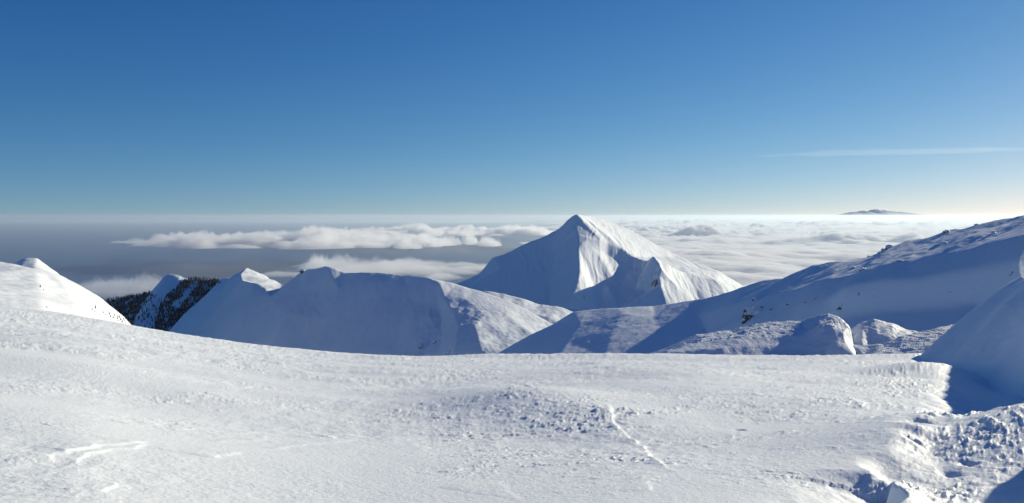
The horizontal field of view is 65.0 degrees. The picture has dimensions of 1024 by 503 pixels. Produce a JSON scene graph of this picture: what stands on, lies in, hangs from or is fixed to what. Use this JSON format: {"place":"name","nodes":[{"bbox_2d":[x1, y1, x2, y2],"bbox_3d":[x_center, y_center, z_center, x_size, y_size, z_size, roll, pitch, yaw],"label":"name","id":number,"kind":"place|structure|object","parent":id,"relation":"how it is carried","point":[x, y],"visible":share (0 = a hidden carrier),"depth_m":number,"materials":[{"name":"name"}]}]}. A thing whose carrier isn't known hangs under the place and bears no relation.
{"place":"outdoors","nodes":[
{"label":"outdoors","id":0,"kind":"place"},
{"bbox_2d":[15,258,57,273],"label":"rounded hilltop","id":1,"kind":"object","parent":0,"point":[36,263],"visible":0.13,"depth_m":620.25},
{"bbox_2d":[0,262,130,324],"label":"sunlit hill","id":2,"kind":"structure","parent":0,"point":[20,287],"depth_m":408.84,"materials":[{"name":"white snow"}]},
{"bbox_2d":[104,274,229,330],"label":"valley slope","id":3,"kind":"structure","parent":0,"point":[166,284],"depth_m":1587.44,"materials":[{"name":"white snow"}]},
{"bbox_2d":[107,276,221,331],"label":"conifer wood","id":4,"kind":"object","parent":3,"relation":"on","point":[138,303],"visible":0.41,"depth_m":1582.48,"materials":[{"name":"plant"}]},
{"bbox_2d":[170,266,552,355],"bbox_3d":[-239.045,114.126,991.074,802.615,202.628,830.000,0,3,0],"label":"snowy ridge hill","id":5,"kind":"structure","parent":0,"point":[327,308],"depth_m":825.79,"materials":[{"name":"white snow"}]},
{"bbox_2d":[0,223,981,299],"bbox_3d":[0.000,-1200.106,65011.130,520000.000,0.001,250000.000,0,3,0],"label":"clouds","id":6,"kind":"structure","parent":0,"point":[103,261],"depth_m":44298.56,"materials":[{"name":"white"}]},
{"bbox_2d":[0,307,1023,502],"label":"snow ground","id":7,"kind":"structure","parent":0,"point":[93,410],"depth_m":14.33,"materials":[{"name":"white snow"}]},
{"bbox_2d":[649,314,855,354],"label":"snow mound","id":8,"kind":"object","parent":7,"relation":"on","point":[827,334],"visible":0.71,"depth_m":86.56,"materials":[{"name":"white snow"}]},
{"bbox_2d":[851,319,917,354],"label":"snow mound","id":9,"kind":"object","parent":7,"relation":"on","point":[868,335],"visible":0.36,"depth_m":89.25,"materials":[{"name":"white snow"}]},
{"bbox_2d":[865,324,953,353],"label":"snow bank","id":10,"kind":"structure","parent":7,"relation":"on","point":[920,342],"depth_m":81.99,"materials":[{"name":"white snow"}]},
{"bbox_2d":[917,274,1023,396],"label":"snow drift","id":11,"kind":"object","parent":7,"relation":"on","point":[984,339],"visible":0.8,"depth_m":51.13,"materials":[{"name":"white snow"}]},
{"bbox_2d":[1019,250,1023,278],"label":"rime pillar","id":12,"kind":"structure","parent":7,"relation":"on","point":[1021,265],"depth_m":7.09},
{"bbox_2d":[0,0,1023,222],"label":"sky","id":13,"kind":"structure","parent":0,"point":[112,111],"materials":[{"name":"blue"}]},
{"bbox_2d":[483,291,571,323],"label":"snowy shoulder","id":14,"kind":"object","parent":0,"point":[552,314],"visible":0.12,"depth_m":938.12},
{"bbox_2d":[457,214,743,311],"bbox_3d":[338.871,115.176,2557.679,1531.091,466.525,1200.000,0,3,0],"label":"snowy mountain","id":15,"kind":"structure","parent":0,"point":[577,262],"depth_m":2352.34,"materials":[{"name":"white snow"}]},
{"bbox_2d":[499,215,1023,353],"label":"snowy hillside","id":16,"kind":"structure","parent":0,"point":[928,283],"depth_m":357.95,"materials":[{"name":"white snow"}]},
{"bbox_2d":[742,307,759,323],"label":"rock outcrop","id":17,"kind":"object","parent":16,"relation":"on","point":[748,313],"visible":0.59,"depth_m":376.70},
{"bbox_2d":[937,241,947,244],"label":"rime boulder","id":18,"kind":"object","parent":16,"relation":"on","point":[941,243],"visible":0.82,"depth_m":364.88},
{"bbox_2d":[827,209,933,215],"bbox_3d":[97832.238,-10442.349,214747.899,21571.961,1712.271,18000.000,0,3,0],"label":"mountains","id":19,"kind":"structure","parent":0,"point":[875,212],"depth_m":209678.98,"materials":[{"name":"white"}]}
]}

